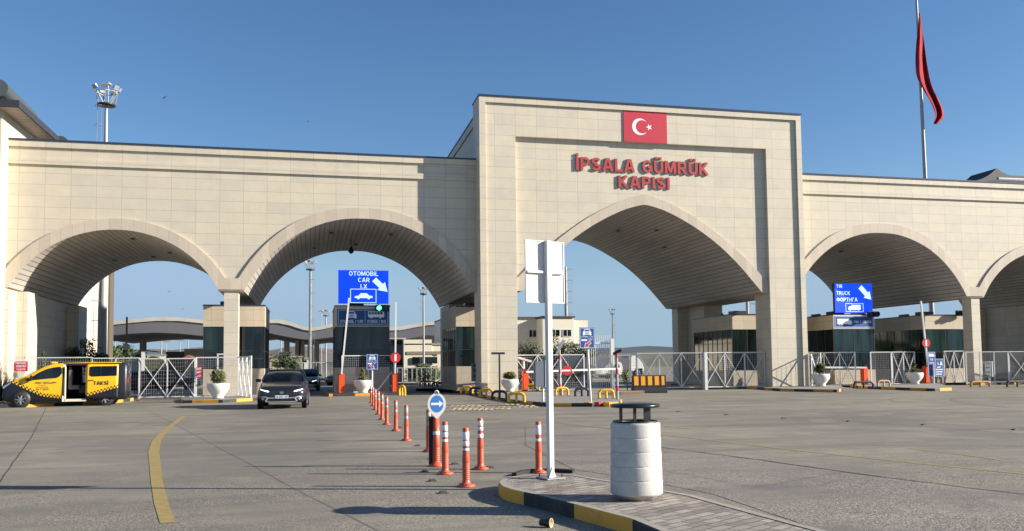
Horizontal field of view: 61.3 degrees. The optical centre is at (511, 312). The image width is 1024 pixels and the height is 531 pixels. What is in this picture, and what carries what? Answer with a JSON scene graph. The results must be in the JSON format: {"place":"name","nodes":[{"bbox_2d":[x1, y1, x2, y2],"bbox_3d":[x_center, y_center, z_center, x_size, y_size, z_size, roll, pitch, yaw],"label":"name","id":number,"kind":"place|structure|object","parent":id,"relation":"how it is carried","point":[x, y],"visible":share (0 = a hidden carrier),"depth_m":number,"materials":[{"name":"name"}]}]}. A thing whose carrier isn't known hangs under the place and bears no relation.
{"place":"outdoors","nodes":[
{"label":"outdoors","id":0,"kind":"place"},
{"bbox_2d":[78,272,113,361],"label":"building","id":1,"kind":"structure","parent":0,"point":[88,303],"depth_m":88.45,"materials":[{"name":"paint"}]},
{"bbox_2d":[127,350,157,370],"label":"white shed","id":2,"kind":"structure","parent":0,"point":[133,361],"depth_m":111.70,"materials":[{"name":"paint"}]},
{"bbox_2d":[184,349,202,379],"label":"grey house","id":3,"kind":"structure","parent":0,"point":[195,352],"depth_m":110.45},
{"bbox_2d":[116,346,672,370],"bbox_3d":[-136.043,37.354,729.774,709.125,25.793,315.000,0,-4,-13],"label":"hills","id":4,"kind":"structure","parent":0,"point":[329,358],"depth_m":714.56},
{"bbox_2d":[403,340,440,384],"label":"office block","id":5,"kind":"structure","parent":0,"point":[412,353],"depth_m":79.90,"materials":[{"name":"beige concrete"}]},
{"bbox_2d":[319,366,672,375],"bbox_3d":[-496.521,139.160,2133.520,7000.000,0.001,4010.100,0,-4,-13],"label":"ground","id":6,"kind":"structure","parent":0,"point":[330,372],"depth_m":283.31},
{"bbox_2d":[0,371,1023,530],"bbox_3d":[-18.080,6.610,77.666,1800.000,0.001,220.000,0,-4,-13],"label":"road","id":7,"kind":"structure","parent":0,"point":[80,468],"depth_m":16.55,"materials":[{"name":"asphalt"}]},
{"bbox_2d":[0,398,133,407],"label":"traffic island","id":8,"kind":"structure","parent":7,"relation":"on","point":[4,404],"depth_m":39.84,"materials":[{"name":"concrete"}]},
{"bbox_2d":[0,357,91,381],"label":"fence","id":9,"kind":"object","parent":8,"relation":"on","point":[32,369],"visible":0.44,"depth_m":44.82,"materials":[{"name":"metal"}]},
{"bbox_2d":[2,362,132,407],"bbox_3d":[-20.430,3.312,39.959,5.211,2.085,2.226,1,-4,-19],"label":"taxi van","id":10,"kind":"object","parent":7,"relation":"on","point":[106,383],"visible":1,"depth_m":39.38,"materials":[{"name":"yellow metal"}]},
{"bbox_2d":[65,338,102,381],"bbox_3d":[-27.941,3.537,56.690,2.445,3.760,2.254,0,-4,-13],"label":"tree","id":11,"kind":"object","parent":7,"relation":"on","point":[84,354],"visible":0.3,"depth_m":56.41,"materials":[{"name":"green plant"}]},
{"bbox_2d":[90,81,121,354],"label":"light mast","id":12,"kind":"object","parent":7,"relation":"on","point":[102,318],"visible":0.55,"depth_m":65.73,"materials":[{"name":"metal"}]},
{"bbox_2d":[113,342,137,361],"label":"tree","id":13,"kind":"object","parent":7,"relation":"on","point":[119,350],"visible":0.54,"depth_m":97.27,"materials":[{"name":"green plant"}]},
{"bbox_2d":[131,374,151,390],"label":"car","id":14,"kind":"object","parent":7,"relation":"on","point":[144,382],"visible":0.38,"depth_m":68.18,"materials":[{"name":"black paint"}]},
{"bbox_2d":[131,370,174,389],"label":"car","id":15,"kind":"object","parent":7,"relation":"on","point":[158,379],"visible":0.33,"depth_m":68.98,"materials":[{"name":"paint"}]},
{"bbox_2d":[140,351,167,371],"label":"white gatehouse","id":16,"kind":"object","parent":7,"relation":"on","point":[150,364],"visible":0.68,"depth_m":104.59,"materials":[{"name":"paint"}]},
{"bbox_2d":[148,416,184,522],"bbox_3d":[-7.706,2.880,19.327,0.670,0.001,22.188,1,-4,-20],"label":"road marking","id":17,"kind":"object","parent":7,"relation":"on","point":[163,509],"visible":1,"depth_m":12.50,"materials":[{"name":"paint"}]},
{"bbox_2d":[166,352,183,373],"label":"dark shed","id":18,"kind":"structure","parent":7,"relation":"on","point":[175,363],"depth_m":110.96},
{"bbox_2d":[148,370,202,389],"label":"car","id":19,"kind":"object","parent":7,"relation":"on","point":[184,377],"visible":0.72,"depth_m":69.82,"materials":[{"name":"black metal"}]},
{"bbox_2d":[180,393,257,402],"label":"traffic island","id":20,"kind":"structure","parent":7,"relation":"on","point":[210,399],"depth_m":42.68,"materials":[{"name":"concrete"}]},
{"bbox_2d":[138,358,195,399],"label":"gate","id":21,"kind":"structure","parent":20,"relation":"on","point":[167,370],"depth_m":46.08,"materials":[{"name":"metal"}]},
{"bbox_2d":[195,357,237,396],"bbox_3d":[-15.937,3.510,46.782,2.241,2.225,0.062,0,-4,-13],"label":"fence","id":22,"kind":"object","parent":20,"relation":"on","point":[224,369],"visible":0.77,"depth_m":46.75,"materials":[{"name":"metal"}]},
{"bbox_2d":[207,369,229,398],"bbox_3d":[-14.584,3.525,42.912,1.102,1.487,1.102,0,-4,-13],"label":"planter","id":23,"kind":"object","parent":20,"relation":"on","point":[218,388],"visible":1,"depth_m":42.63,"materials":[{"name":"ceramic"}]},
{"bbox_2d":[203,301,269,394],"bbox_3d":[-16.579,2.158,52.311,3.450,5.440,5.790,0,-4,-13],"label":"booth","id":24,"kind":"object","parent":20,"relation":"on","point":[254,324],"visible":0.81,"depth_m":49.73,"materials":[{"name":"stone"}]},
{"bbox_2d":[205,327,222,349],"bbox_3d":[-17.021,1.478,49.385,0.980,1.315,0.004,0,-4,-13],"label":"window pane","id":25,"kind":"structure","parent":24,"relation":"in","point":[213,335],"depth_m":49.38,"materials":[{"name":"teal glass"}]},
{"bbox_2d":[237,356,251,397],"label":"gate","id":26,"kind":"structure","parent":20,"relation":"on","point":[242,365],"depth_m":45.20,"materials":[{"name":"metal"}]},
{"bbox_2d":[113,317,433,372],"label":"wavy canopy","id":27,"kind":"object","parent":7,"relation":"on","point":[142,331],"visible":0.56,"depth_m":107.29,"materials":[{"name":"metal"}]},
{"bbox_2d":[256,368,311,408],"bbox_3d":[-9.599,3.181,36.491,2.246,1.695,4.626,0,-4,-12],"label":"car","id":28,"kind":"object","parent":7,"relation":"on","point":[284,386],"visible":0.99,"depth_m":34.75,"materials":[{"name":"black paint"}]},
{"bbox_2d":[269,350,304,368],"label":"tree","id":29,"kind":"object","parent":7,"relation":"on","point":[289,362],"visible":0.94,"depth_m":79.00,"materials":[{"name":"green plant"}]},
{"bbox_2d":[297,368,321,390],"bbox_3d":[-14.899,4.870,62.598,2.203,1.663,4.537,0,-4,-11],"label":"car","id":30,"kind":"object","parent":7,"relation":"on","point":[314,375],"visible":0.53,"depth_m":61.49,"materials":[{"name":"paint"}]},
{"bbox_2d":[304,260,316,368],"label":"light mast","id":31,"kind":"object","parent":7,"relation":"on","point":[311,263],"visible":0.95,"depth_m":95.54,"materials":[{"name":"metal"}]},
{"bbox_2d":[325,389,406,396],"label":"traffic island","id":32,"kind":"structure","parent":7,"relation":"on","point":[330,393],"depth_m":49.42,"materials":[{"name":"concrete"}]},
{"bbox_2d":[338,298,349,393],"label":"barrier gate","id":33,"kind":"structure","parent":32,"relation":"on","point":[341,382],"depth_m":49.19,"materials":[{"name":"metal"}]},
{"bbox_2d":[332,304,389,392],"bbox_3d":[-9.497,2.183,53.973,3.260,5.440,5.760,0,-4,-13],"label":"booth","id":34,"kind":"object","parent":32,"relation":"on","point":[362,340],"visible":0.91,"depth_m":51.25,"materials":[{"name":"metal"}]},
{"bbox_2d":[337,327,352,348],"bbox_3d":[-9.873,1.502,51.046,0.917,1.315,0.004,0,-4,-13],"label":"window pane","id":35,"kind":"structure","parent":34,"relation":"in","point":[340,330],"depth_m":51.05,"materials":[{"name":"teal glass"}]},
{"bbox_2d":[355,327,369,348],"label":"window pane","id":36,"kind":"structure","parent":34,"relation":"in","point":[362,334],"depth_m":51.28,"materials":[{"name":"teal glass"}]},
{"bbox_2d":[337,309,388,325],"bbox_3d":[-8.832,0.276,51.294,3.030,0.980,0.049,0,-4,-13],"label":"booth sign","id":37,"kind":"object","parent":34,"relation":"attached to","point":[364,317],"visible":0.98,"depth_m":51.28,"materials":[{"name":"metal"}]},
{"bbox_2d":[338,270,388,304],"bbox_3d":[-8.881,-1.468,51.666,2.950,2.091,0.341,0,-4,-13],"label":"led screen","id":38,"kind":"object","parent":34,"relation":"on","point":[363,287],"visible":0.98,"depth_m":51.51,"materials":[{"name":"glass"}]},
{"bbox_2d":[372,327,387,348],"bbox_3d":[-7.873,1.509,51.511,0.917,1.315,0.004,0,-4,-13],"label":"window pane","id":39,"kind":"structure","parent":34,"relation":"in","point":[379,334],"depth_m":51.51,"materials":[{"name":"teal glass"}]},
{"bbox_2d":[353,368,370,392],"bbox_3d":[-8.542,3.887,49.559,1.081,1.452,1.081,0,-4,-13],"label":"planter","id":40,"kind":"object","parent":32,"relation":"on","point":[362,385],"visible":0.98,"depth_m":49.25,"materials":[{"name":"ceramic"}]},
{"bbox_2d":[341,355,393,392],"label":"gate","id":41,"kind":"structure","parent":32,"relation":"on","point":[354,369],"depth_m":50.19,"materials":[{"name":"metal"}]},
{"bbox_2d":[390,302,400,391],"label":"barrier gate","id":42,"kind":"structure","parent":32,"relation":"on","point":[395,357],"depth_m":50.05,"materials":[{"name":"metal"}]},
{"bbox_2d":[366,354,377,386],"bbox_3d":[-7.583,3.342,46.864,0.620,2.185,0.126,0,-4,-13],"label":"lane sign","id":43,"kind":"object","parent":7,"relation":"on","point":[371,362],"visible":0.99,"depth_m":46.84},
{"bbox_2d":[389,338,405,384],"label":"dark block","id":44,"kind":"structure","parent":7,"relation":"on","point":[399,350],"depth_m":80.53,"materials":[{"name":"glass"}]},
{"bbox_2d":[401,405,411,440],"bbox_3d":[-2.313,2.411,18.889,0.243,0.772,0.243,0,-4,-13],"label":"lane bollard","id":45,"kind":"object","parent":7,"relation":"on","point":[406,433],"visible":1,"depth_m":18.85,"materials":[{"name":"plastic"}]},
{"bbox_2d":[404,363,438,384],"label":"tree","id":46,"kind":"object","parent":7,"relation":"on","point":[413,373],"visible":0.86,"depth_m":77.98,"materials":[{"name":"green plant"}]},
{"bbox_2d":[418,287,426,384],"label":"light mast","id":47,"kind":"object","parent":7,"relation":"on","point":[423,294],"visible":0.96,"depth_m":78.17,"materials":[{"name":"metal"}]},
{"bbox_2d":[427,390,445,466],"bbox_3d":[-1.231,1.870,14.011,0.296,1.226,0.260,0,-4,-13],"label":"arrow sign","id":48,"kind":"object","parent":7,"relation":"on","point":[436,403],"visible":0.99,"depth_m":13.95,"materials":[{"name":"plastic"}]},
{"bbox_2d":[437,421,452,474],"bbox_3d":[-1.002,2.024,12.941,0.246,0.780,0.245,0,-4,-13],"label":"lane bollard","id":49,"kind":"object","parent":7,"relation":"on","point":[445,465],"visible":1,"depth_m":12.90,"materials":[{"name":"plastic"}]},
{"bbox_2d":[457,428,474,487],"bbox_3d":[-0.617,1.935,11.573,0.246,0.780,0.245,0,-4,-13],"label":"lane bollard","id":50,"kind":"object","parent":7,"relation":"on","point":[466,483],"visible":1,"depth_m":11.53,"materials":[{"name":"plastic"}]},
{"bbox_2d":[473,418,487,469],"bbox_3d":[-0.494,2.046,13.508,0.250,0.795,0.250,0,-4,-13],"label":"lane bollard","id":51,"kind":"object","parent":7,"relation":"on","point":[480,455],"visible":1,"depth_m":13.47,"materials":[{"name":"plastic"}]},
{"bbox_2d":[434,316,587,354],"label":"customs office","id":52,"kind":"structure","parent":7,"relation":"on","point":[565,328],"depth_m":92.64,"materials":[{"name":"paint"}]},
{"bbox_2d":[0,79,1023,395],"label":"gate building","id":53,"kind":"structure","parent":7,"relation":"on","point":[686,215],"depth_m":52.45,"materials":[{"name":"stone"}]},
{"bbox_2d":[518,354,584,389],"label":"gate","id":54,"kind":"structure","parent":53,"relation":"attached to","point":[555,359],"depth_m":52.47,"materials":[{"name":"metal"}]},
{"bbox_2d":[967,168,1023,182],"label":"tent roof","id":55,"kind":"structure","parent":53,"relation":"on","point":[996,174],"depth_m":74.31,"materials":[{"name":"silver fabric"}]},
{"bbox_2d":[416,387,621,406],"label":"traffic island","id":56,"kind":"structure","parent":7,"relation":"on","point":[534,397],"depth_m":39.02,"materials":[{"name":"concrete"}]},
{"bbox_2d":[441,303,474,390],"bbox_3d":[-2.377,2.207,55.628,3.480,5.440,5.760,0,-4,-13],"label":"booth","id":57,"kind":"object","parent":56,"relation":"on","point":[458,331],"visible":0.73,"depth_m":52.76,"materials":[{"name":"stone"}]},
{"bbox_2d":[458,327,473,347],"bbox_3d":[-2.825,1.526,52.685,0.990,1.315,0.004,0,-4,-13],"label":"window pane","id":58,"kind":"structure","parent":57,"relation":"in","point":[465,335],"depth_m":52.68,"materials":[{"name":"teal glass"}]},
{"bbox_2d":[501,371,518,391],"bbox_3d":[-0.120,3.908,49.100,1.007,1.167,1.007,0,-4,-13],"label":"planter","id":59,"kind":"object","parent":56,"relation":"on","point":[509,383],"visible":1,"depth_m":48.84,"materials":[{"name":"ceramic"}]},
{"bbox_2d":[533,360,545,400],"bbox_3d":[1.163,2.787,35.221,0.500,1.663,0.320,0,-4,-13],"label":"sign","id":60,"kind":"object","parent":56,"relation":"on","point":[539,367],"visible":0.94,"depth_m":35.10,"materials":[{"name":"metal"}]},
{"bbox_2d":[522,366,620,390],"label":"barrier gate","id":61,"kind":"structure","parent":56,"relation":"on","point":[566,370],"depth_m":51.83,"materials":[{"name":"metal"}]},
{"bbox_2d":[579,327,594,401],"bbox_3d":[3.012,2.078,34.635,0.640,2.970,0.126,0,-4,-13],"label":"lane sign","id":62,"kind":"object","parent":56,"relation":"on","point":[587,338],"visible":1,"depth_m":34.63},
{"bbox_2d":[518,339,544,370],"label":"tree","id":63,"kind":"object","parent":7,"relation":"on","point":[529,353],"visible":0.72,"depth_m":80.34,"materials":[{"name":"green plant"}]},
{"bbox_2d":[531,421,546,473],"bbox_3d":[0.396,2.019,12.977,0.241,0.765,0.241,0,-4,-13],"label":"lane bollard","id":64,"kind":"object","parent":7,"relation":"on","point":[538,460],"visible":1,"depth_m":12.94,"materials":[{"name":"plastic"}]},
{"bbox_2d":[512,468,574,475],"bbox_3d":[0.420,2.365,12.875,0.980,0.045,0.389,1,-4,-18],"label":"rubber strip","id":65,"kind":"object","parent":7,"relation":"on","point":[519,472],"visible":0.79,"depth_m":12.88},
{"bbox_2d":[518,355,592,382],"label":"boundary wall","id":66,"kind":"structure","parent":7,"relation":"on","point":[531,375],"depth_m":82.40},
{"bbox_2d":[564,267,573,315],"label":"light mast","id":67,"kind":"object","parent":7,"relation":"on","point":[566,299],"visible":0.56,"depth_m":114.83,"materials":[{"name":"metal"}]},
{"bbox_2d":[553,339,596,357],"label":"tree","id":68,"kind":"object","parent":7,"relation":"on","point":[567,348],"visible":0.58,"depth_m":82.09,"materials":[{"name":"green plant"}]},
{"bbox_2d":[567,386,644,394],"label":"traffic island","id":69,"kind":"structure","parent":7,"relation":"on","point":[623,390],"depth_m":48.92,"materials":[{"name":"concrete"}]},
{"bbox_2d":[636,352,703,388],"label":"gate","id":70,"kind":"structure","parent":69,"relation":"on","point":[671,356],"depth_m":53.75,"materials":[{"name":"metal"}]},
{"bbox_2d":[610,339,614,387],"bbox_3d":[6.275,3.254,54.025,0.220,3.241,0.200,0,-4,-13],"label":"gate post","id":71,"kind":"object","parent":7,"relation":"on","point":[611,346],"visible":0.64,"depth_m":53.97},
{"bbox_2d":[587,335,610,387],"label":"slatted gate","id":72,"kind":"structure","parent":71,"relation":"attached to","point":[601,343],"depth_m":54.05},
{"bbox_2d":[592,355,643,377],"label":"truck","id":73,"kind":"object","parent":7,"relation":"on","point":[605,362],"visible":0.34,"depth_m":110.98,"materials":[{"name":"metal"}]},
{"bbox_2d":[631,375,667,392],"bbox_3d":[7.714,4.030,48.679,1.950,1.000,0.640,0,-4,-9],"label":"road barrier","id":74,"kind":"object","parent":7,"relation":"on","point":[651,383],"visible":0.87,"depth_m":48.52,"materials":[{"name":"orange plastic"}]},
{"bbox_2d":[498,475,825,530],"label":"traffic island","id":75,"kind":"structure","parent":7,"relation":"on","point":[595,501],"depth_m":8.86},
{"bbox_2d":[525,239,565,479],"bbox_3d":[0.466,0.596,11.252,0.607,3.089,0.280,2,-4,-31],"label":"sign post","id":76,"kind":"object","parent":75,"relation":"on","point":[544,274],"visible":1,"depth_m":11.27,"materials":[{"name":"metal"}]},
{"bbox_2d":[610,402,662,500],"bbox_3d":[1.353,1.504,9.454,0.566,1.036,0.566,0,-4,-13],"label":"litter bin","id":77,"kind":"object","parent":75,"relation":"on","point":[636,465],"visible":1,"depth_m":9.22,"materials":[{"name":"white concrete"}]},
{"bbox_2d":[703,352,707,389],"bbox_3d":[12.000,3.624,53.574,0.180,2.320,0.180,0,-4,-13],"label":"gate post","id":78,"kind":"object","parent":7,"relation":"on","point":[705,371],"visible":1,"depth_m":53.51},
{"bbox_2d":[707,352,765,386],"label":"gate","id":79,"kind":"structure","parent":78,"relation":"attached to","point":[714,369],"depth_m":54.24,"materials":[{"name":"metal"}]},
{"bbox_2d":[666,382,843,391],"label":"traffic island","id":80,"kind":"structure","parent":7,"relation":"on","point":[828,388],"depth_m":51.44,"materials":[{"name":"concrete"}]},
{"bbox_2d":[692,311,757,385],"bbox_3d":[15.385,2.494,59.949,3.320,5.010,5.960,0,-4,-13],"label":"booth","id":81,"kind":"object","parent":80,"relation":"on","point":[732,331],"visible":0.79,"depth_m":57.62,"materials":[{"name":"stone"}]},
{"bbox_2d":[733,330,746,351],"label":"window pane","id":82,"kind":"structure","parent":81,"relation":"in","point":[739,336],"depth_m":56.91,"materials":[{"name":"teal glass"}]},
{"bbox_2d":[811,362,829,385],"bbox_3d":[18.971,3.778,53.140,1.113,1.506,1.113,0,-4,-13],"label":"planter","id":83,"kind":"object","parent":80,"relation":"on","point":[820,379],"visible":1,"depth_m":52.86,"materials":[{"name":"ceramic"}]},
{"bbox_2d":[808,352,855,384],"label":"gate","id":84,"kind":"structure","parent":80,"relation":"on","point":[839,372],"depth_m":55.92,"materials":[{"name":"metal"}]},
{"bbox_2d":[525,426,1023,530],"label":"aggregate apron","id":85,"kind":"object","parent":7,"relation":"on","point":[841,501],"visible":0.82,"depth_m":10.59,"materials":[{"name":"concrete"}]},
{"bbox_2d":[581,425,1023,473],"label":"road marking","id":86,"kind":"object","parent":7,"relation":"on","point":[837,454],"visible":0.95,"depth_m":14.85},
{"bbox_2d":[810,382,952,390],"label":"traffic island","id":87,"kind":"structure","parent":7,"relation":"on","point":[928,387],"depth_m":51.07,"materials":[{"name":"concrete"}]},
{"bbox_2d":[807,311,875,383],"bbox_3d":[22.632,2.518,61.634,3.240,5.010,5.960,0,-4,-13],"label":"booth","id":88,"kind":"object","parent":87,"relation":"on","point":[824,334],"visible":0.48,"depth_m":58.94,"materials":[{"name":"stone"}]},
{"bbox_2d":[834,330,853,351],"bbox_3d":[22.534,1.899,58.666,1.420,1.500,0.004,0,-4,-13],"label":"window pane","id":89,"kind":"structure","parent":88,"relation":"in","point":[843,338],"depth_m":58.66,"materials":[{"name":"teal glass"}]},
{"bbox_2d":[832,283,872,313],"bbox_3d":[23.270,-0.941,59.115,2.900,2.111,0.340,0,-4,-13],"label":"led screen","id":90,"kind":"object","parent":88,"relation":"on","point":[852,297],"visible":1,"depth_m":58.94,"materials":[{"name":"glass"}]},
{"bbox_2d":[833,315,874,327],"bbox_3d":[23.288,0.629,58.839,3.140,0.900,0.047,0,-4,-13],"label":"booth sign","id":91,"kind":"object","parent":88,"relation":"attached to","point":[852,321],"visible":1,"depth_m":58.81,"materials":[{"name":"metal"}]},
{"bbox_2d":[854,330,872,351],"bbox_3d":[24.024,1.905,59.012,1.420,1.500,0.004,0,-4,-13],"label":"window pane","id":92,"kind":"structure","parent":88,"relation":"in","point":[863,338],"depth_m":59.00,"materials":[{"name":"teal glass"}]},
{"bbox_2d":[825,365,867,384],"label":"barrier gate","id":93,"kind":"structure","parent":87,"relation":"on","point":[863,372],"depth_m":56.03,"materials":[{"name":"metal"}]},
{"bbox_2d":[870,352,892,383],"bbox_3d":[24.289,3.689,56.852,1.597,2.225,0.062,0,-4,-13],"label":"fence","id":94,"kind":"object","parent":87,"relation":"on","point":[871,368],"visible":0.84,"depth_m":56.87,"materials":[{"name":"metal"}]},
{"bbox_2d":[892,352,915,383],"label":"gate","id":95,"kind":"structure","parent":87,"relation":"on","point":[903,362],"depth_m":57.51,"materials":[{"name":"metal"}]},
{"bbox_2d":[905,360,923,383],"bbox_3d":[25.979,3.840,55.795,1.081,1.556,1.081,0,-4,-13],"label":"planter","id":96,"kind":"object","parent":87,"relation":"on","point":[912,377],"visible":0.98,"depth_m":55.51,"materials":[{"name":"ceramic"}]},
{"bbox_2d":[920,301,929,382],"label":"barrier gate","id":97,"kind":"structure","parent":87,"relation":"on","point":[925,344],"depth_m":57.70,"materials":[{"name":"metal"}]},
{"bbox_2d":[927,352,935,383],"bbox_3d":[27.638,3.615,56.827,0.600,2.096,0.113,0,-4,-13],"label":"lane sign","id":98,"kind":"object","parent":87,"relation":"on","point":[931,360],"visible":1,"depth_m":56.86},
{"bbox_2d":[915,0,933,311],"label":"flagpole","id":99,"kind":"object","parent":7,"relation":"on","point":[931,307],"visible":0.33,"depth_m":87.97,"materials":[{"name":"metal"}]},
{"bbox_2d":[915,12,943,123],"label":"flag","id":100,"kind":"object","parent":99,"relation":"attached to","point":[922,74],"visible":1,"depth_m":87.76,"materials":[{"name":"fabric"}]},
{"bbox_2d":[876,378,1023,384],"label":"traffic island","id":101,"kind":"structure","parent":7,"relation":"on","point":[984,379],"depth_m":58.44,"materials":[{"name":"concrete"}]},
{"bbox_2d":[874,312,964,381],"bbox_3d":[29.694,2.542,63.276,3.340,5.010,5.960,0,-4,-13],"label":"booth","id":102,"kind":"object","parent":101,"relation":"on","point":[901,334],"visible":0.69,"depth_m":61.02,"materials":[{"name":"stone"}]},
{"bbox_2d":[880,332,887,367],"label":"window pane","id":103,"kind":"structure","parent":102,"relation":"in","point":[883,337],"depth_m":64.57,"materials":[{"name":"black glass"}]},
{"bbox_2d":[894,331,901,367],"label":"window pane","id":104,"kind":"structure","parent":102,"relation":"in","point":[898,341],"depth_m":62.92,"materials":[{"name":"black glass"}]},
{"bbox_2d":[902,331,909,367],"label":"window pane","id":105,"kind":"structure","parent":102,"relation":"in","point":[905,334],"depth_m":62.08,"materials":[{"name":"black glass"}]},
{"bbox_2d":[918,330,925,367],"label":"window pane","id":106,"kind":"structure","parent":102,"relation":"in","point":[922,357],"depth_m":60.55,"materials":[{"name":"black glass"}]},
{"bbox_2d":[926,329,944,350],"bbox_3d":[29.571,1.923,60.302,1.470,1.500,0.004,0,-4,-13],"label":"window pane","id":107,"kind":"structure","parent":102,"relation":"in","point":[936,337],"depth_m":60.31,"materials":[{"name":"teal glass"}]},
{"bbox_2d":[946,329,963,350],"bbox_3d":[31.110,1.928,60.660,1.470,1.500,0.004,0,-4,-13],"label":"window pane","id":108,"kind":"structure","parent":102,"relation":"in","point":[954,337],"depth_m":60.65,"materials":[{"name":"teal glass"}]},
{"bbox_2d":[943,351,964,381],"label":"gate","id":109,"kind":"structure","parent":101,"relation":"on","point":[944,362],"depth_m":59.94,"materials":[{"name":"metal"}]},
{"bbox_2d":[965,351,1009,383],"bbox_3d":[31.743,3.685,57.713,3.129,2.175,0.062,0,-4,-7],"label":"fence","id":110,"kind":"object","parent":101,"relation":"on","point":[994,359],"visible":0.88,"depth_m":57.73,"materials":[{"name":"metal"}]},
{"bbox_2d":[0,0,1023,349],"label":"sky","id":111,"kind":"structure","parent":0,"point":[392,77],"materials":[{"name":"blue"}]},
{"bbox_2d":[592,346,672,353],"bbox_3d":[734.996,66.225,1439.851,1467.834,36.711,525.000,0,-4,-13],"label":"hills","id":112,"kind":"structure","parent":0,"point":[643,348],"depth_m":1382.82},
{"bbox_2d":[594,351,672,366],"bbox_3d":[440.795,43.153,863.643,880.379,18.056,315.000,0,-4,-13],"label":"hills","id":113,"kind":"structure","parent":0,"point":[645,357],"depth_m":781.17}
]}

